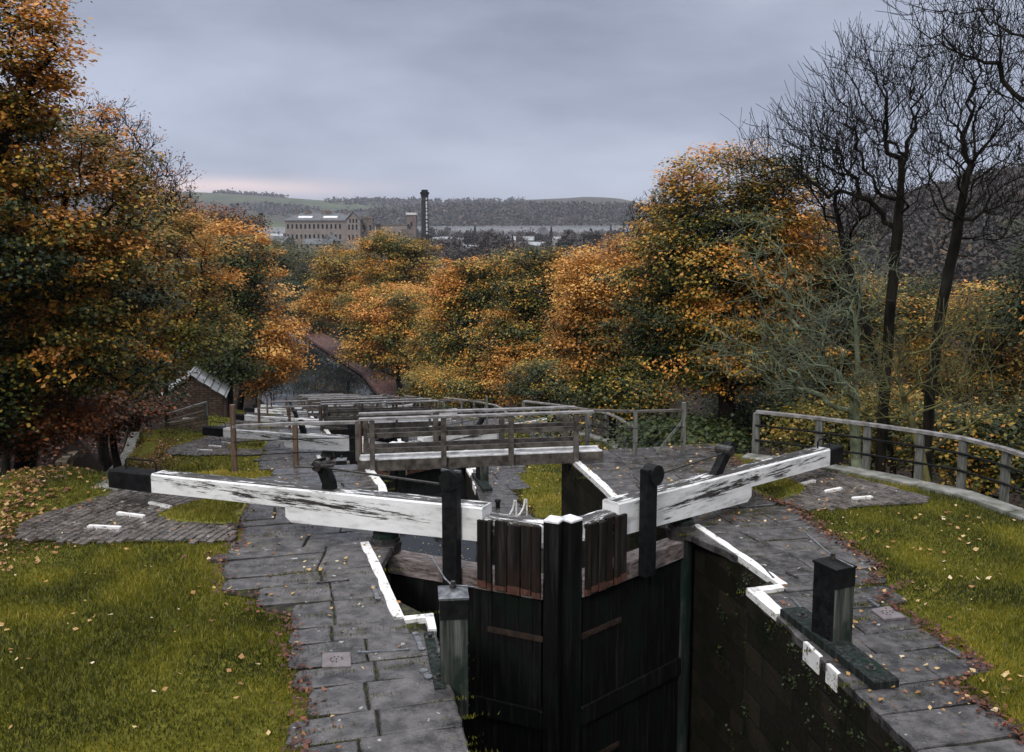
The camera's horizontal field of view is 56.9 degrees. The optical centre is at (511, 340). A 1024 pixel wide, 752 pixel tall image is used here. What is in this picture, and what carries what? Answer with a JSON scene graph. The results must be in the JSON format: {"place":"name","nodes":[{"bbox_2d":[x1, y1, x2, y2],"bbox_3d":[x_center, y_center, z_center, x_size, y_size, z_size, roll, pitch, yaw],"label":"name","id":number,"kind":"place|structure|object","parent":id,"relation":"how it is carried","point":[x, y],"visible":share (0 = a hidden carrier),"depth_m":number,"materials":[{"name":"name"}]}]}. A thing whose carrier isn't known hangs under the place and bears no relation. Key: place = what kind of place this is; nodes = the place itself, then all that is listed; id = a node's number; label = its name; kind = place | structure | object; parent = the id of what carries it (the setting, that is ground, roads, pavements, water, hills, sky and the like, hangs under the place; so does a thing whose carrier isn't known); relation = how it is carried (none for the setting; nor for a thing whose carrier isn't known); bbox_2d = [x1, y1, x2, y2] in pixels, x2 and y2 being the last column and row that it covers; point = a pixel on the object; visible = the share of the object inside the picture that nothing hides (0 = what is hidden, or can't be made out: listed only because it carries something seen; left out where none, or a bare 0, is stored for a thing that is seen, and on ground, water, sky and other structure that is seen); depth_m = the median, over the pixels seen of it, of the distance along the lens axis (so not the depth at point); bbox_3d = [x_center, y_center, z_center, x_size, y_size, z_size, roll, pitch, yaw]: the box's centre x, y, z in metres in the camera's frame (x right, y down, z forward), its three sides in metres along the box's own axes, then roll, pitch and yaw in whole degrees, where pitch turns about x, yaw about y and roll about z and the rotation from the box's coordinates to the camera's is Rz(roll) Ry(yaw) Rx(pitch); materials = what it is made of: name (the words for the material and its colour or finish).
{"place":"outdoors","nodes":[
{"label":"outdoors","id":0,"kind":"place"},
{"bbox_2d":[262,330,391,404],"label":"canal water","id":1,"kind":"structure","parent":0,"point":[333,381],"depth_m":146.11,"materials":[{"name":"black liquid"}]},
{"bbox_2d":[271,409,434,452],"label":"stone paving","id":2,"kind":"structure","parent":0,"point":[307,416],"depth_m":57.98,"materials":[{"name":"grey stone"}]},
{"bbox_2d":[307,395,386,416],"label":"footbridge","id":3,"kind":"object","parent":2,"relation":"on","point":[314,410],"visible":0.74,"depth_m":61.81,"materials":[{"name":"grey wood"}]},
{"bbox_2d":[166,432,583,456],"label":"sett paving","id":4,"kind":"structure","parent":0,"point":[189,448],"depth_m":37.23,"materials":[{"name":"stone"}]},
{"bbox_2d":[253,418,542,549],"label":"stone paving","id":5,"kind":"structure","parent":0,"point":[502,487],"depth_m":34.24,"materials":[{"name":"grey stone"}]},
{"bbox_2d":[318,398,440,429],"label":"footbridge","id":6,"kind":"object","parent":5,"relation":"on","point":[398,423],"visible":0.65,"depth_m":41.18,"materials":[{"name":"grey wood"}]},
{"bbox_2d":[387,476,494,564],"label":"lock water","id":7,"kind":"structure","parent":0,"point":[429,545],"depth_m":29.28,"materials":[{"name":"black liquid"}]},
{"bbox_2d":[13,469,929,546],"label":"sett paving","id":8,"kind":"structure","parent":0,"point":[74,522],"depth_m":17.05,"materials":[{"name":"stone"}]},
{"bbox_2d":[0,185,1023,751],"bbox_3d":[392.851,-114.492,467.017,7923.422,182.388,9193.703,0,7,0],"label":"ground","id":9,"kind":"structure","parent":0,"point":[148,445],"depth_m":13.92,"materials":[{"name":"green plant"}]},
{"bbox_2d":[0,341,62,451],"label":"bush","id":10,"kind":"object","parent":9,"relation":"on","point":[12,403],"visible":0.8,"depth_m":25.27,"materials":[{"name":"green plant"}]},
{"bbox_2d":[0,0,106,323],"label":"maple tree","id":11,"kind":"object","parent":9,"relation":"on","point":[19,108],"visible":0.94,"depth_m":23.42,"materials":[{"name":"orange plant"}]},
{"bbox_2d":[0,381,132,464],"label":"bush","id":12,"kind":"object","parent":9,"relation":"on","point":[68,425],"visible":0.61,"depth_m":26.88,"materials":[{"name":"red plant"}]},
{"bbox_2d":[55,449,85,471],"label":"channel wall","id":13,"kind":"structure","parent":9,"relation":"on","point":[70,457],"depth_m":36.30,"materials":[{"name":"grey stone"}]},
{"bbox_2d":[0,437,191,570],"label":"fallen leaves","id":14,"kind":"object","parent":9,"relation":"on","point":[30,504],"visible":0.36,"depth_m":17.90,"materials":[{"name":"brown plant"}]},
{"bbox_2d":[0,104,200,473],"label":"maple tree","id":15,"kind":"object","parent":9,"relation":"on","point":[74,328],"visible":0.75,"depth_m":26.23,"materials":[{"name":"orange plant"}]},
{"bbox_2d":[50,83,206,471],"bbox_3d":[-14.377,-1.669,36.091,5.557,15.754,3.841,0,7,0],"label":"bare tree","id":16,"kind":"object","parent":9,"relation":"on","point":[107,463],"visible":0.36,"depth_m":35.41,"materials":[{"name":"brown plant"}]},
{"bbox_2d":[54,364,203,467],"bbox_3d":[-14.483,2.918,33.746,5.768,4.237,5.033,5,8,33],"label":"bush","id":17,"kind":"object","parent":9,"relation":"on","point":[134,415],"visible":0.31,"depth_m":32.88,"materials":[{"name":"red plant"}]},
{"bbox_2d":[105,417,188,475],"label":"bywash wall","id":18,"kind":"structure","parent":9,"relation":"on","point":[126,452],"depth_m":37.56,"materials":[{"name":"grey stone"}]},
{"bbox_2d":[115,172,202,428],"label":"bare tree","id":19,"kind":"object","parent":9,"relation":"on","point":[166,417],"visible":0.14,"depth_m":54.57,"materials":[{"name":"brown plant"}]},
{"bbox_2d":[73,192,266,452],"bbox_3d":[-15.059,0.345,40.412,8.942,13.384,6.409,0,7,0],"label":"maple tree","id":20,"kind":"object","parent":9,"relation":"on","point":[186,320],"visible":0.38,"depth_m":39.65,"materials":[{"name":"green plant"}]},
{"bbox_2d":[165,401,208,431],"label":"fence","id":21,"kind":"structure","parent":9,"relation":"on","point":[198,423],"depth_m":54.07,"materials":[{"name":"grey wood"}]},
{"bbox_2d":[156,366,230,428],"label":"stone hut","id":22,"kind":"object","parent":9,"relation":"on","point":[215,395],"visible":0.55,"depth_m":62.11,"materials":[{"name":"stone"}]},
{"bbox_2d":[145,201,278,282],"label":"dark tree","id":23,"kind":"object","parent":9,"relation":"on","point":[222,214],"visible":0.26,"depth_m":118.16,"materials":[{"name":"orange plant"}]},
{"bbox_2d":[179,233,293,416],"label":"maple tree","id":24,"kind":"object","parent":9,"relation":"on","point":[231,364],"visible":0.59,"depth_m":65.55,"materials":[{"name":"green plant"}]},
{"bbox_2d":[176,214,318,409],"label":"maple tree","id":25,"kind":"object","parent":9,"relation":"on","point":[278,355],"visible":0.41,"depth_m":81.58,"materials":[{"name":"orange plant"}]},
{"bbox_2d":[221,361,295,403],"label":"bush","id":26,"kind":"object","parent":9,"relation":"on","point":[276,386],"visible":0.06,"depth_m":100.84,"materials":[{"name":"green plant"}]},
{"bbox_2d":[195,234,324,395],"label":"dark tree","id":27,"kind":"object","parent":9,"relation":"on","point":[285,262],"visible":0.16,"depth_m":128.78,"materials":[{"name":"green plant"}]},
{"bbox_2d":[263,236,319,316],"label":"tree","id":28,"kind":"object","parent":9,"relation":"on","point":[295,276],"visible":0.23,"depth_m":227.14,"materials":[{"name":"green plant"}]},
{"bbox_2d":[264,280,328,332],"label":"tree","id":29,"kind":"object","parent":9,"relation":"on","point":[292,299],"visible":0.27,"depth_m":204.78,"materials":[{"name":"orange plant"}]},
{"bbox_2d":[88,182,524,216],"bbox_3d":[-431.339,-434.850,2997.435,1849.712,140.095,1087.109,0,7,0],"label":"skyline woodland","id":30,"kind":"object","parent":9,"relation":"on","point":[277,208],"visible":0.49,"depth_m":3031.49,"materials":[{"name":"plant"}]},
{"bbox_2d":[284,209,361,272],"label":"mill building","id":31,"kind":"structure","parent":9,"relation":"on","point":[344,225],"depth_m":476.73,"materials":[{"name":"stone"}]},
{"bbox_2d":[316,429,330,458],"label":"lock chamber wall","id":32,"kind":"structure","parent":9,"relation":"on","point":[327,432],"depth_m":39.87,"materials":[{"name":"white paint"}]},
{"bbox_2d":[257,397,322,428],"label":"handrail fence","id":33,"kind":"object","parent":32,"relation":"attached to","point":[289,414],"visible":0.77,"depth_m":40.96,"materials":[{"name":"grey wood"}]},
{"bbox_2d":[202,419,397,489],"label":"lock gate","id":34,"kind":"structure","parent":32,"relation":"attached to","point":[344,444],"depth_m":36.22,"materials":[{"name":"white paint"}]},
{"bbox_2d":[287,233,371,329],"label":"tree","id":35,"kind":"object","parent":9,"relation":"on","point":[337,247],"visible":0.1,"depth_m":222.57,"materials":[{"name":"orange plant"}]},
{"bbox_2d":[284,242,383,336],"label":"maple tree","id":36,"kind":"object","parent":9,"relation":"on","point":[316,304],"visible":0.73,"depth_m":167.63,"materials":[{"name":"orange plant"}]},
{"bbox_2d":[274,317,436,408],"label":"towpath","id":37,"kind":"structure","parent":9,"relation":"on","point":[358,371],"depth_m":153.05,"materials":[{"name":"brown soil"}]},
{"bbox_2d":[301,332,433,408],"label":"fallen leaves","id":38,"kind":"object","parent":37,"relation":"on","point":[337,353],"visible":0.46,"depth_m":154.50,"materials":[{"name":"brown plant"}]},
{"bbox_2d":[360,209,374,259],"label":"mill tower","id":39,"kind":"structure","parent":9,"relation":"on","point":[368,220],"depth_m":479.68,"materials":[{"name":"stone"}]},
{"bbox_2d":[123,426,612,517],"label":"lawn grass","id":40,"kind":"structure","parent":9,"relation":"on","point":[201,435],"depth_m":34.58,"materials":[{"name":"green plant"}]},
{"bbox_2d":[327,281,441,403],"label":"maple tree","id":41,"kind":"object","parent":9,"relation":"on","point":[389,335],"visible":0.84,"depth_m":120.45,"materials":[{"name":"orange plant"}]},
{"bbox_2d":[331,227,447,375],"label":"maple tree","id":42,"kind":"object","parent":9,"relation":"on","point":[398,259],"visible":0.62,"depth_m":142.50,"materials":[{"name":"orange plant"}]},
{"bbox_2d":[375,224,417,272],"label":"mill wing","id":43,"kind":"structure","parent":9,"relation":"on","point":[404,229],"depth_m":488.43,"materials":[{"name":"beige stone"}]},
{"bbox_2d":[360,469,436,635],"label":"lock chamber wall","id":44,"kind":"structure","parent":9,"relation":"on","point":[427,621],"depth_m":13.30,"materials":[{"name":"white paint"}]},
{"bbox_2d":[229,404,361,473],"bbox_3d":[-4.618,2.167,20.341,2.749,1.720,0.205,-1,7,-9],"label":"handrail fence","id":45,"kind":"object","parent":44,"relation":"attached to","point":[234,441],"visible":0.77,"depth_m":20.29,"materials":[{"name":"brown wood"}]},
{"bbox_2d":[108,457,563,751],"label":"lock gate","id":46,"kind":"structure","parent":44,"relation":"attached to","point":[515,629],"depth_m":14.75,"materials":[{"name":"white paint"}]},
{"bbox_2d":[396,361,452,406],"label":"bush","id":47,"kind":"object","parent":9,"relation":"on","point":[414,390],"visible":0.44,"depth_m":88.19,"materials":[{"name":"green plant"}]},
{"bbox_2d":[420,190,428,270],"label":"mill chimney","id":48,"kind":"object","parent":9,"relation":"on","point":[424,215],"visible":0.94,"depth_m":494.50,"materials":[{"name":"black brick"}]},
{"bbox_2d":[388,307,466,408],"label":"maple tree","id":49,"kind":"object","parent":9,"relation":"on","point":[413,353],"visible":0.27,"depth_m":96.12,"materials":[{"name":"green plant"}]},
{"bbox_2d":[415,357,512,413],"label":"bush","id":50,"kind":"object","parent":9,"relation":"on","point":[453,383],"visible":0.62,"depth_m":71.74,"materials":[{"name":"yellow plant"}]},
{"bbox_2d":[453,243,481,270],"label":"round tree","id":51,"kind":"object","parent":9,"relation":"on","point":[466,252],"visible":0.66,"depth_m":515.63,"materials":[{"name":"green plant"}]},
{"bbox_2d":[409,247,541,405],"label":"maple tree","id":52,"kind":"object","parent":9,"relation":"on","point":[458,301],"visible":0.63,"depth_m":78.79,"materials":[{"name":"orange plant"}]},
{"bbox_2d":[427,425,544,572],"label":"lock chamber wall","id":53,"kind":"structure","parent":9,"relation":"on","point":[471,488],"depth_m":32.15,"materials":[{"name":"grey stone"}]},
{"bbox_2d":[397,416,555,489],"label":"lock gate","id":54,"kind":"structure","parent":53,"relation":"attached to","point":[432,475],"depth_m":35.86,"materials":[{"name":"white paint"}]},
{"bbox_2d":[464,336,568,420],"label":"bush","id":55,"kind":"object","parent":9,"relation":"on","point":[504,360],"visible":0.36,"depth_m":69.42,"materials":[{"name":"green plant"}]},
{"bbox_2d":[446,241,588,416],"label":"maple tree","id":56,"kind":"object","parent":9,"relation":"on","point":[535,305],"visible":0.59,"depth_m":71.02,"materials":[{"name":"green plant"}]},
{"bbox_2d":[487,354,589,418],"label":"bush","id":57,"kind":"object","parent":9,"relation":"on","point":[533,387],"visible":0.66,"depth_m":61.59,"materials":[{"name":"green plant"}]},
{"bbox_2d":[334,199,764,234],"bbox_3d":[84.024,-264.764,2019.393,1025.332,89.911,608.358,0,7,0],"label":"ridge woodland","id":58,"kind":"object","parent":9,"relation":"on","point":[526,215],"visible":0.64,"depth_m":1975.99,"materials":[{"name":"grey plant"}]},
{"bbox_2d":[504,405,612,437],"bbox_3d":[1.911,3.480,38.590,4.798,1.800,4.592,0,7,0],"label":"bush","id":59,"kind":"object","parent":9,"relation":"on","point":[549,419],"visible":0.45,"depth_m":38.33,"materials":[{"name":"green plant"}]},
{"bbox_2d":[560,431,625,448],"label":"kerb","id":60,"kind":"structure","parent":9,"relation":"on","point":[582,434],"depth_m":39.02,"materials":[{"name":"stone"}]},
{"bbox_2d":[522,400,632,447],"bbox_3d":[4.790,4.253,35.249,2.138,1.530,16.343,-3,8,-24],"label":"curved railing","id":61,"kind":"object","parent":60,"relation":"on","point":[618,418],"visible":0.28,"depth_m":39.99,"materials":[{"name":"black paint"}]},
{"bbox_2d":[525,228,686,439],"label":"maple tree","id":62,"kind":"object","parent":9,"relation":"on","point":[589,316],"visible":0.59,"depth_m":47.21,"materials":[{"name":"orange plant"}]},
{"bbox_2d":[556,361,695,432],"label":"bush","id":63,"kind":"object","parent":9,"relation":"on","point":[627,395],"visible":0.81,"depth_m":45.48,"materials":[{"name":"green plant"}]},
{"bbox_2d":[621,173,686,417],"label":"maple tree","id":64,"kind":"object","parent":9,"relation":"on","point":[647,221],"visible":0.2,"depth_m":59.29,"materials":[{"name":"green plant"}]},
{"bbox_2d":[595,406,765,453],"bbox_3d":[5.762,3.822,32.508,5.813,2.936,5.457,-3,8,-24],"label":"bush","id":65,"kind":"object","parent":9,"relation":"on","point":[701,432],"visible":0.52,"depth_m":32.09,"materials":[{"name":"green plant"}]},
{"bbox_2d":[583,138,873,436],"bbox_3d":[8.253,-0.249,36.381,9.578,14.865,9.837,-7,10,-44],"label":"maple tree","id":66,"kind":"object","parent":9,"relation":"on","point":[669,317],"visible":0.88,"depth_m":34.85,"materials":[{"name":"orange plant"}]},
{"bbox_2d":[682,376,822,452],"bbox_3d":[10.696,4.442,40.749,6.555,6.348,6.371,0,7,0],"label":"bush","id":67,"kind":"object","parent":9,"relation":"on","point":[756,398],"visible":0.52,"depth_m":39.41,"materials":[{"name":"green plant"}]},
{"bbox_2d":[561,461,1023,751],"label":"lock chamber wall","id":68,"kind":"structure","parent":9,"relation":"on","point":[734,679],"depth_m":13.94,"materials":[{"name":"black stone"}]},
{"bbox_2d":[560,437,843,751],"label":"lock gate","id":69,"kind":"structure","parent":68,"relation":"attached to","point":[626,633],"depth_m":15.34,"materials":[{"name":"white paint"}]},
{"bbox_2d":[717,562,903,751],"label":"wall weeds","id":70,"kind":"object","parent":68,"relation":"attached to","point":[810,682],"depth_m":11.99,"materials":[{"name":"green plant"}]},
{"bbox_2d":[686,204,907,467],"bbox_3d":[7.607,1.632,25.160,5.878,10.547,4.120,0,7,0],"label":"lichen tree","id":71,"kind":"object","parent":9,"relation":"on","point":[855,445],"visible":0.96,"depth_m":25.14,"materials":[{"name":"green plant"}]},
{"bbox_2d":[764,87,916,474],"bbox_3d":[9.977,0.689,29.298,4.477,16.562,2.767,3,7,20],"label":"bare tree","id":72,"kind":"object","parent":9,"relation":"on","point":[866,326],"visible":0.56,"depth_m":28.72,"materials":[{"name":"black plant"}]},
{"bbox_2d":[718,1,985,472],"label":"bare tree","id":73,"kind":"object","parent":9,"relation":"on","point":[896,226],"visible":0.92,"depth_m":26.49,"materials":[{"name":"black plant"}]},
{"bbox_2d":[746,380,957,477],"bbox_3d":[11.724,4.989,31.657,7.322,7.774,6.054,0,7,0],"label":"bush","id":74,"kind":"object","parent":9,"relation":"on","point":[805,438],"visible":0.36,"depth_m":31.05,"materials":[{"name":"green plant"}]},
{"bbox_2d":[773,267,932,464],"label":"maple tree","id":75,"kind":"object","parent":9,"relation":"on","point":[875,320],"visible":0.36,"depth_m":41.51,"materials":[{"name":"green plant"}]},
{"bbox_2d":[742,453,1023,520],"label":"kerb","id":76,"kind":"structure","parent":9,"relation":"on","point":[1001,507],"depth_m":18.68,"materials":[{"name":"stone"}]},
{"bbox_2d":[752,410,1023,502],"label":"curved railing","id":77,"kind":"object","parent":76,"relation":"on","point":[964,455],"visible":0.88,"depth_m":19.36,"materials":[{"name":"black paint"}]},
{"bbox_2d":[779,160,1023,299],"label":"hillside woodland","id":78,"kind":"object","parent":9,"relation":"on","point":[921,249],"visible":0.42,"depth_m":382.19,"materials":[{"name":"grey plant"}]},
{"bbox_2d":[864,269,980,477],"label":"maple tree","id":79,"kind":"object","parent":9,"relation":"on","point":[910,313],"visible":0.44,"depth_m":45.54,"materials":[{"name":"yellow plant"}]},
{"bbox_2d":[822,279,1023,481],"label":"lichen tree","id":80,"kind":"object","parent":9,"relation":"on","point":[906,409],"visible":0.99,"depth_m":23.34,"materials":[{"name":"plant"}]},
{"bbox_2d":[861,0,1023,183],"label":"bare tree","id":81,"kind":"object","parent":9,"relation":"on","point":[1009,88],"visible":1,"depth_m":18.59,"materials":[{"name":"black plant"}]},
{"bbox_2d":[871,0,1023,481],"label":"bare tree","id":82,"kind":"object","parent":9,"relation":"on","point":[957,230],"visible":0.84,"depth_m":24.60,"materials":[{"name":"black plant"}]},
{"bbox_2d":[872,378,1023,506],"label":"bush","id":83,"kind":"object","parent":9,"relation":"on","point":[1009,433],"visible":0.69,"depth_m":26.87,"materials":[{"name":"green plant"}]},
{"bbox_2d":[918,274,1023,416],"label":"maple tree","id":84,"kind":"object","parent":9,"relation":"on","point":[1012,370],"visible":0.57,"depth_m":39.93,"materials":[{"name":"plant"}]},
{"bbox_2d":[965,213,1023,355],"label":"maple tree","id":85,"kind":"object","parent":9,"relation":"on","point":[1018,305],"visible":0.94,"depth_m":34.27,"materials":[{"name":"orange plant"}]},
{"bbox_2d":[0,0,1023,217],"label":"sky","id":86,"kind":"structure","parent":0,"point":[300,99],"materials":[{"name":"grey"}]},
{"bbox_2d":[211,444,1023,751],"bbox_3d":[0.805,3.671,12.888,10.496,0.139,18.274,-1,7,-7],"label":"stone paving","id":87,"kind":"structure","parent":0,"point":[913,724],"depth_m":12.15,"materials":[{"name":"grey stone"}]},
{"bbox_2d":[322,652,350,667],"bbox_3d":[-2.094,3.830,11.278,0.338,0.076,0.419,-1,7,-11],"label":"drain plate","id":88,"kind":"object","parent":87,"relation":"on","point":[337,660],"visible":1,"depth_m":11.24,"materials":[{"name":"grey metal"}]},
{"bbox_2d":[424,631,444,689],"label":"timber sill","id":89,"kind":"structure","parent":87,"relation":"on","point":[433,655],"depth_m":11.23,"materials":[{"name":"wood"}]},
{"bbox_2d":[438,580,469,718],"bbox_3d":[-0.668,3.517,10.823,0.346,1.570,0.380,-1,7,-6],"label":"paddle box","id":90,"kind":"object","parent":89,"relation":"on","point":[453,598],"visible":0.89,"depth_m":10.64,"materials":[{"name":"black paint"}]},
{"bbox_2d":[355,406,602,470],"bbox_3d":[-0.680,2.113,20.591,5.392,1.165,0.710,-1,7,-9],"label":"footbridge","id":91,"kind":"object","parent":87,"relation":"on","point":[468,454],"visible":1,"depth_m":20.47,"materials":[{"name":"grey wood"}]},
{"bbox_2d":[157,479,805,523],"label":"turf island","id":92,"kind":"structure","parent":87,"relation":"on","point":[239,512],"depth_m":17.13,"materials":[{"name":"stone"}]},
{"bbox_2d":[0,437,1022,747],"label":"fallen leaves","id":93,"kind":"object","parent":87,"relation":"on","point":[1006,673],"visible":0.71,"depth_m":13.86,"materials":[{"name":"plant"}]},
{"bbox_2d":[216,456,984,751],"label":"joint weeds","id":94,"kind":"object","parent":87,"relation":"on","point":[745,590],"visible":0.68,"depth_m":12.25,"materials":[{"name":"green plant"}]},
{"bbox_2d":[198,455,1023,751],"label":"fallen leaves","id":95,"kind":"object","parent":87,"relation":"on","point":[981,702],"visible":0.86,"depth_m":11.85,"materials":[{"name":"brown plant"}]},
{"bbox_2d":[585,402,686,455],"bbox_3d":[2.794,2.146,21.328,2.274,1.520,0.253,0,7,0],"label":"handrail fence","id":96,"kind":"object","parent":87,"relation":"on","point":[682,423],"visible":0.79,"depth_m":21.28,"materials":[{"name":"grey wood"}]},
{"bbox_2d":[780,606,898,689],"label":"timber sill","id":97,"kind":"structure","parent":87,"relation":"on","point":[862,666],"depth_m":11.23,"materials":[{"name":"wood"}]},
{"bbox_2d":[811,552,856,642],"bbox_3d":[3.979,3.329,11.732,0.346,1.420,0.400,-4,8,-27],"label":"paddle box","id":98,"kind":"object","parent":97,"relation":"on","point":[833,596],"visible":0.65,"depth_m":11.59,"materials":[{"name":"black paint"}]},
{"bbox_2d":[871,606,905,620],"bbox_3d":[5.005,3.663,12.639,0.329,0.076,0.371,-2,7,-13],"label":"drain plate","id":99,"kind":"object","parent":87,"relation":"on","point":[889,613],"visible":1,"depth_m":12.59,"materials":[{"name":"grey metal"}]},
{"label":"lock chamber wall","id":100,"kind":"object","parent":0,"visible":0},
{"bbox_2d":[236,409,348,434],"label":"lock gate","id":101,"kind":"structure","parent":100,"relation":"attached to","point":[254,417],"depth_m":57.57,"materials":[{"name":"white paint"}]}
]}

